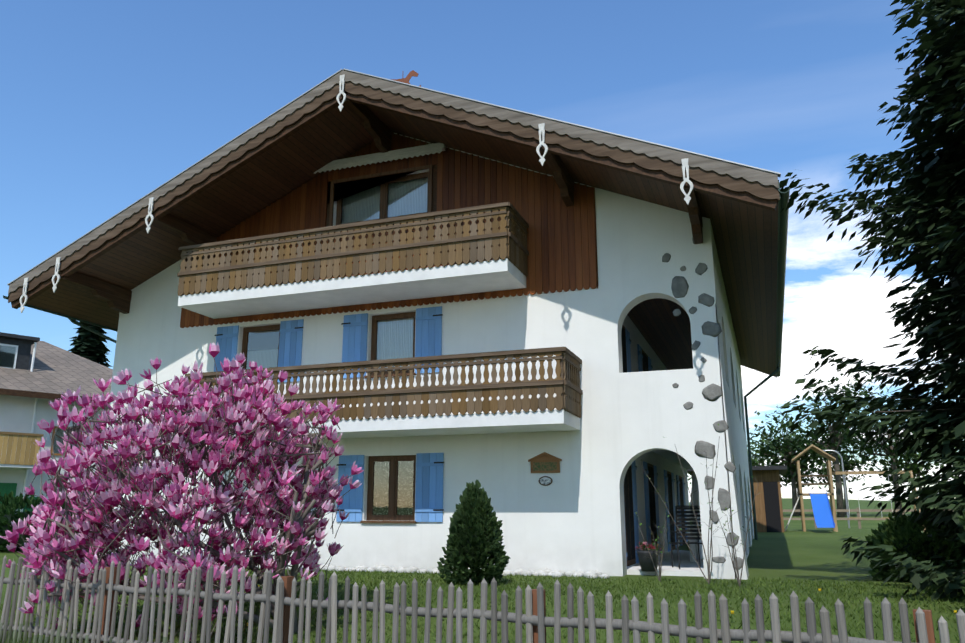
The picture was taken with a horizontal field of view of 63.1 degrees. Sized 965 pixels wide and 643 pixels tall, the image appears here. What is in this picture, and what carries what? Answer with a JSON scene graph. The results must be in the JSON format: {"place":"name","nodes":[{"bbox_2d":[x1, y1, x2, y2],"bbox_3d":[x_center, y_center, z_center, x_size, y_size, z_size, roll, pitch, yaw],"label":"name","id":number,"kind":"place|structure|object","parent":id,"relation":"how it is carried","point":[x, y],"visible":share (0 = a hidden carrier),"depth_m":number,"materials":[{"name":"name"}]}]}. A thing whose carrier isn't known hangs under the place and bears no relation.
{"place":"outdoors","nodes":[
{"label":"outdoors","id":0,"kind":"place"},
{"bbox_2d":[0,0,962,501],"label":"sky","id":1,"kind":"structure","parent":0,"point":[103,103],"materials":[{"name":"blue"}]},
{"bbox_2d":[0,498,964,642],"bbox_3d":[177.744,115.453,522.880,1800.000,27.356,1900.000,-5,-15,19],"label":"ground","id":2,"kind":"structure","parent":0,"point":[793,551],"depth_m":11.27,"materials":[{"name":"green plant"}]},
{"bbox_2d":[0,491,84,552],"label":"hedge","id":3,"kind":"object","parent":2,"relation":"on","point":[11,504],"visible":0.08,"depth_m":21.69,"materials":[{"name":"green plant"}]},
{"bbox_2d":[0,395,108,510],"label":"house wall","id":4,"kind":"structure","parent":2,"relation":"on","point":[16,413],"depth_m":28.83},
{"bbox_2d":[0,462,37,468],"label":"balcony slab","id":5,"kind":"structure","parent":4,"relation":"attached to","point":[8,466],"depth_m":27.50,"materials":[{"name":"grey concrete"}]},
{"bbox_2d":[0,483,39,511],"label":"green door","id":6,"kind":"structure","parent":4,"relation":"in","point":[7,488],"depth_m":28.10,"materials":[{"name":"green wood"}]},
{"bbox_2d":[0,431,43,464],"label":"balcony railing","id":7,"kind":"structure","parent":4,"relation":"attached to","point":[31,448],"depth_m":27.56,"materials":[{"name":"yellow wood"}]},
{"bbox_2d":[20,342,37,511],"bbox_3d":[-16.971,4.356,29.233,1.266,7.500,0.087,-14,-19,44],"label":"pipe","id":8,"kind":"object","parent":4,"relation":"attached to","point":[34,412],"visible":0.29,"depth_m":28.98,"materials":[{"name":"grey metal"}]},
{"bbox_2d":[0,341,112,403],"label":"neighbour roof","id":9,"kind":"structure","parent":4,"relation":"on","point":[55,372],"depth_m":30.77,"materials":[{"name":"grey tile"}]},
{"bbox_2d":[0,332,39,369],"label":"dormer","id":10,"kind":"object","parent":9,"relation":"on","point":[23,343],"depth_m":30.14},
{"bbox_2d":[0,343,17,368],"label":"dormer window frame","id":11,"kind":"object","parent":10,"relation":"attached to","point":[8,355],"visible":0.6,"depth_m":29.88,"materials":[{"name":"white wood"}]},
{"bbox_2d":[53,419,78,426],"bbox_3d":[-15.713,3.890,29.834,0.060,0.250,1.140,-14,-19,44],"label":"shutter box","id":12,"kind":"object","parent":4,"relation":"attached to","point":[56,424],"visible":0.29,"depth_m":29.81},
{"bbox_2d":[50,426,82,455],"bbox_3d":[-15.727,4.535,29.691,0.060,1.070,1.040,-14,-19,44],"label":"window frame","id":13,"kind":"object","parent":4,"relation":"attached to","point":[55,427],"visible":0.12,"depth_m":29.41,"materials":[{"name":"brown wood"}]},
{"bbox_2d":[52,428,78,453],"bbox_3d":[-15.724,4.534,29.687,0.010,0.970,0.940,-14,-19,44],"label":"window glass","id":14,"kind":"object","parent":13,"relation":"in","point":[56,445],"depth_m":29.51,"materials":[{"name":"grey glass"}]},
{"bbox_2d":[68,322,112,366],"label":"fir","id":15,"kind":"object","parent":2,"relation":"on","point":[88,345],"depth_m":51.41,"materials":[{"name":"green plant"}]},
{"bbox_2d":[0,342,363,642],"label":"magnolia","id":16,"kind":"object","parent":2,"relation":"on","point":[74,459],"depth_m":8.82,"materials":[{"name":"pink plant"}]},
{"bbox_2d":[106,561,609,578],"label":"pebbles","id":17,"kind":"object","parent":2,"relation":"on","point":[521,572],"visible":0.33,"depth_m":13.70,"materials":[{"name":"white gravel"}]},
{"bbox_2d":[3,180,789,539],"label":"gutters","id":18,"kind":"object","parent":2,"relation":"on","point":[781,250],"visible":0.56,"depth_m":18.40,"materials":[{"name":"brown"}]},
{"bbox_2d":[99,133,735,578],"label":"front wall","id":19,"kind":"structure","parent":2,"relation":"on","point":[571,517],"depth_m":14.43,"materials":[{"name":"paint"}]},
{"bbox_2d":[178,259,525,318],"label":"balcony slab","id":20,"kind":"structure","parent":19,"relation":"attached to","point":[475,277],"depth_m":15.31,"materials":[{"name":"white paint"}]},
{"bbox_2d":[177,202,528,294],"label":"balcony rails","id":21,"kind":"object","parent":19,"relation":"attached to","point":[459,239],"visible":0.48,"depth_m":15.09,"materials":[{"name":"brown wood"}]},
{"bbox_2d":[178,207,527,295],"bbox_3d":[-2.749,-1.169,15.837,7.270,1.000,1.228,-5,-15,19],"label":"balcony railing","id":22,"kind":"object","parent":21,"relation":"attached to","point":[208,282],"visible":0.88,"depth_m":15.08,"materials":[{"name":"brown wood"}]},
{"bbox_2d":[314,143,446,173],"bbox_3d":[-2.305,-3.451,16.817,3.250,0.240,0.158,-5,-15,19],"label":"awning","id":23,"kind":"object","parent":19,"relation":"attached to","point":[401,154],"visible":0.96,"depth_m":16.66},
{"bbox_2d":[329,165,432,225],"bbox_3d":[-2.168,-2.614,16.622,2.400,1.140,0.049,-5,-15,19],"label":"window frame","id":24,"kind":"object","parent":19,"relation":"attached to","point":[406,170],"depth_m":16.71,"materials":[{"name":"wood"}]},
{"bbox_2d":[60,98,702,313],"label":"purlins","id":25,"kind":"object","parent":19,"relation":"attached to","point":[117,298],"visible":0.73,"depth_m":16.41,"materials":[{"name":"brown wood"}]},
{"bbox_2d":[185,347,582,412],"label":"balcony rails","id":26,"kind":"object","parent":19,"relation":"attached to","point":[486,354],"visible":0.46,"depth_m":13.98,"materials":[{"name":"wood"}]},
{"bbox_2d":[188,351,580,421],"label":"balcony boards","id":27,"kind":"object","parent":26,"relation":"attached to","point":[533,403],"visible":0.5,"depth_m":13.86,"materials":[{"name":"brown wood"}]},
{"bbox_2d":[180,132,597,327],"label":"cladding","id":28,"kind":"structure","parent":19,"relation":"attached to","point":[561,243],"depth_m":15.81,"materials":[{"name":"brown wood"}]},
{"bbox_2d":[218,134,587,236],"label":"wood trim","id":29,"kind":"structure","parent":19,"relation":"attached to","point":[344,190],"depth_m":16.88,"materials":[{"name":"brown wood"}]},
{"bbox_2d":[232,409,579,441],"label":"balcony slab","id":30,"kind":"structure","parent":19,"relation":"attached to","point":[511,422],"depth_m":13.85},
{"bbox_2d":[214,306,687,562],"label":"shutters","id":31,"kind":"object","parent":19,"relation":"attached to","point":[429,471],"visible":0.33,"depth_m":15.84,"materials":[{"name":"blue wood"}]},
{"bbox_2d":[215,314,684,545],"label":"hinges","id":32,"kind":"object","parent":31,"relation":"attached to","point":[434,462],"visible":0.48,"depth_m":15.51,"materials":[{"name":"grey metal"}]},
{"bbox_2d":[528,452,561,472],"bbox_3d":[1.125,2.539,14.139,0.620,0.370,0.048,-5,-15,19],"label":"sign","id":33,"kind":"object","parent":19,"relation":"attached to","point":[544,457],"visible":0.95,"depth_m":14.14,"materials":[{"name":"brown wood"}]},
{"bbox_2d":[533,462,556,470],"bbox_3d":[1.122,2.605,14.116,0.440,0.150,0.005,-5,-15,19],"label":"sign panel","id":34,"kind":"object","parent":33,"relation":"attached to","point":[544,466],"visible":1,"depth_m":14.11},
{"bbox_2d":[540,477,550,484],"bbox_3d":[1.128,2.856,14.070,0.210,0.130,0.004,-5,-15,19],"label":"plaque","id":35,"kind":"object","parent":19,"relation":"attached to","point":[545,480],"visible":1,"depth_m":14.07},
{"bbox_2d":[539,476,552,485],"bbox_3d":[1.131,2.858,14.078,0.260,0.170,0.013,-5,-15,19],"label":"plaque rim","id":36,"kind":"object","parent":19,"relation":"attached to","point":[546,484],"visible":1,"depth_m":14.06,"materials":[{"name":"black metal"}]},
{"bbox_2d":[662,237,742,569],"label":"stones","id":37,"kind":"object","parent":19,"relation":"attached to","point":[679,288],"visible":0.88,"depth_m":13.46,"materials":[{"name":"grey stone"}]},
{"bbox_2d":[437,479,509,584],"bbox_3d":[-0.137,3.211,11.998,1.002,1.586,1.150,7,-16,-28],"label":"shrub","id":38,"kind":"object","parent":2,"relation":"on","point":[473,544],"depth_m":11.76,"materials":[{"name":"green plant"}]},
{"bbox_2d":[0,555,964,642],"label":"fence pickets","id":39,"kind":"object","parent":2,"relation":"on","point":[331,631],"visible":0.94,"depth_m":6.25,"materials":[{"name":"grey wood"}]},
{"bbox_2d":[100,567,935,642],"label":"fence posts","id":40,"kind":"object","parent":2,"relation":"on","point":[287,580],"visible":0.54,"depth_m":6.66,"materials":[{"name":"grey wood"}]},
{"bbox_2d":[2,577,913,642],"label":"fence rails","id":41,"kind":"object","parent":40,"relation":"attached to","point":[694,632],"visible":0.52,"depth_m":5.60,"materials":[{"name":"grey wood"}]},
{"bbox_2d":[627,450,703,576],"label":"loggia slabs","id":42,"kind":"structure","parent":2,"relation":"on","point":[688,567],"depth_m":15.10,"materials":[{"name":"white concrete"}]},
{"bbox_2d":[636,541,661,571],"bbox_3d":[2.841,3.998,13.415,0.477,0.511,0.476,-5,-15,19],"label":"pot","id":43,"kind":"object","parent":42,"relation":"on","point":[646,563],"depth_m":13.27,"materials":[{"name":"grey ceramic"}]},
{"bbox_2d":[670,506,701,568],"bbox_3d":[3.721,3.895,14.210,0.526,1.094,0.566,0,-14,0],"label":"chair","id":44,"kind":"object","parent":42,"relation":"on","point":[697,534],"visible":0.71,"depth_m":14.04,"materials":[{"name":"grey metal"}]},
{"bbox_2d":[623,230,741,553],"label":"house","id":45,"kind":"structure","parent":2,"relation":"on","point":[661,463],"depth_m":19.14,"materials":[{"name":"paint"}]},
{"bbox_2d":[26,104,777,376],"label":"roof","id":46,"kind":"structure","parent":45,"relation":"on","point":[746,238],"depth_m":16.63,"materials":[{"name":"wood"}]},
{"bbox_2d":[8,70,779,302],"bbox_3d":[-2.883,-3.035,14.835,15.639,3.761,0.026,-5,-15,19],"label":"barge","id":47,"kind":"object","parent":46,"relation":"attached to","point":[749,174],"visible":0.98,"depth_m":14.38},
{"bbox_2d":[20,74,692,312],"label":"hanging gable ornaments","id":48,"kind":"object","parent":47,"relation":"attached to","point":[687,198],"visible":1,"depth_m":15.05},
{"bbox_2d":[7,69,780,284],"bbox_3d":[-2.871,-3.137,14.891,15.735,3.559,0.125,-5,-15,19],"label":"drip edge","id":49,"kind":"object","parent":46,"relation":"attached to","point":[778,174],"visible":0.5,"depth_m":14.69,"materials":[{"name":"silver metal"}]},
{"bbox_2d":[11,90,778,308],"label":"barge rafters","id":50,"kind":"object","parent":46,"relation":"attached to","point":[286,132],"visible":0.61,"depth_m":14.82,"materials":[{"name":"brown wood"}]},
{"bbox_2d":[390,70,420,86],"bbox_3d":[-1.825,-4.967,17.755,0.940,1.550,0.024,-5,-15,19],"label":"weather vane","id":51,"kind":"object","parent":46,"relation":"on","point":[409,76],"visible":0.33,"depth_m":17.84,"materials":[{"name":"orange metal"}]},
{"bbox_2d":[240,172,685,566],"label":"window frames","id":52,"kind":"structure","parent":45,"relation":"attached to","point":[392,516],"depth_m":15.78,"materials":[{"name":"brown wood"}]},
{"bbox_2d":[247,178,427,374],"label":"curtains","id":53,"kind":"object","parent":52,"relation":"attached to","point":[257,356],"depth_m":16.73,"materials":[{"name":"white fabric"}]},
{"bbox_2d":[373,461,412,514],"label":"curtains","id":54,"kind":"object","parent":52,"relation":"attached to","point":[385,481],"depth_m":15.32,"materials":[{"name":"beige fabric"}]},
{"bbox_2d":[635,424,759,585],"bbox_3d":[3.218,2.744,11.858,2.152,2.375,1.022,-15,-20,47],"label":"climbing plant","id":55,"kind":"object","parent":2,"relation":"on","point":[708,569],"depth_m":11.90,"materials":[{"name":"brown plant"}]},
{"bbox_2d":[715,305,748,579],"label":"buttress","id":56,"kind":"structure","parent":2,"relation":"on","point":[736,522],"depth_m":13.10,"materials":[{"name":"paint"}]},
{"bbox_2d":[691,470,784,531],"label":"shed","id":57,"kind":"structure","parent":2,"relation":"on","point":[761,476],"depth_m":31.25,"materials":[{"name":"brown wood"}]},
{"bbox_2d":[687,465,786,474],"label":"shed roof","id":58,"kind":"structure","parent":57,"relation":"attached to","point":[782,470],"depth_m":31.13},
{"bbox_2d":[763,482,781,531],"bbox_3d":[11.455,7.350,31.034,0.550,2.000,0.020,-5,-15,19],"label":"shed door","id":59,"kind":"structure","parent":57,"relation":"attached to","point":[772,508],"depth_m":31.03,"materials":[{"name":"grey wood"}]},
{"bbox_2d":[747,428,783,477],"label":"tree","id":60,"kind":"object","parent":2,"relation":"on","point":[756,458],"depth_m":87.45,"materials":[{"name":"green plant"}]},
{"bbox_2d":[754,426,838,514],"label":"tree","id":61,"kind":"object","parent":2,"relation":"on","point":[803,480],"depth_m":78.30,"materials":[{"name":"green plant"}]},
{"bbox_2d":[747,395,857,515],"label":"tree","id":62,"kind":"object","parent":2,"relation":"on","point":[772,445],"depth_m":75.02,"materials":[{"name":"green plant"}]},
{"bbox_2d":[765,370,896,516],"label":"tree","id":63,"kind":"object","parent":2,"relation":"on","point":[849,392],"depth_m":68.74,"materials":[{"name":"green plant"}]},
{"bbox_2d":[823,450,849,527],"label":"pole","id":64,"kind":"object","parent":2,"relation":"on","point":[839,454],"visible":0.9,"depth_m":40.18,"materials":[{"name":"grey"}]},
{"bbox_2d":[807,429,883,514],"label":"tree","id":65,"kind":"object","parent":2,"relation":"on","point":[846,469],"depth_m":79.40,"materials":[{"name":"green plant"}]},
{"bbox_2d":[791,444,924,531],"bbox_3d":[15.397,6.978,32.521,4.650,3.730,1.882,-5,-15,19],"label":"play frame","id":66,"kind":"object","parent":2,"relation":"on","point":[830,458],"visible":0.71,"depth_m":32.65,"materials":[{"name":"brown wood"}]},
{"bbox_2d":[809,491,834,527],"bbox_3d":[13.328,7.340,30.846,0.660,1.430,3.000,-5,-15,19],"label":"play slide","id":67,"kind":"object","parent":66,"relation":"attached to","point":[823,516],"visible":1,"depth_m":30.99,"materials":[{"name":"blue plastic"}]},
{"bbox_2d":[783,508,950,528],"bbox_3d":[25.165,9.183,36.437,26.120,1.210,0.160,-5,-15,19],"label":"fence","id":68,"kind":"object","parent":2,"relation":"on","point":[857,510],"visible":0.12,"depth_m":38.77,"materials":[{"name":"brown wood"}]},
{"bbox_2d":[779,0,964,601],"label":"tree","id":69,"kind":"object","parent":2,"relation":"on","point":[931,183],"depth_m":11.69,"materials":[{"name":"green plant"}]},
{"bbox_2d":[814,381,935,514],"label":"tree","id":70,"kind":"object","parent":2,"relation":"on","point":[871,442],"depth_m":70.68,"materials":[{"name":"green plant"}]},
{"bbox_2d":[866,432,942,496],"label":"tree","id":71,"kind":"object","parent":2,"relation":"on","point":[909,466],"depth_m":73.24,"materials":[{"name":"green plant"}]},
{"bbox_2d":[864,510,964,583],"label":"bush","id":72,"kind":"object","parent":2,"relation":"on","point":[902,531],"visible":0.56,"depth_m":12.14,"materials":[{"name":"green plant"}]},
{"bbox_2d":[938,447,964,477],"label":"tree","id":73,"kind":"object","parent":2,"relation":"on","point":[942,466],"visible":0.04,"depth_m":70.05,"materials":[{"name":"green plant"}]},
{"bbox_2d":[956,511,964,594],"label":"bush","id":74,"kind":"object","parent":2,"relation":"on","point":[962,523],"visible":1,"depth_m":8.01,"materials":[{"name":"green plant"}]},
{"bbox_2d":[627,298,692,369],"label":"loggia ceiling","id":75,"kind":"structure","parent":0,"point":[665,332],"depth_m":18.53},
{"bbox_2d":[689,470,702,561],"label":"wall","id":76,"kind":"structure","parent":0,"point":[695,502],"depth_m":17.03,"materials":[{"name":"white paint"}]},
{"bbox_2d":[715,274,753,558],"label":"loggia wall","id":77,"kind":"structure","parent":0,"point":[734,398],"depth_m":18.81,"materials":[{"name":"white paint"}]},
{"bbox_2d":[784,475,892,530],"bbox_3d":[14.684,7.545,32.646,4.180,2.311,0.543,-5,-15,19],"label":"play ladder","id":78,"kind":"object","parent":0,"point":[848,503],"visible":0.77,"depth_m":32.73,"materials":[{"name":"brown wood"}]}
]}

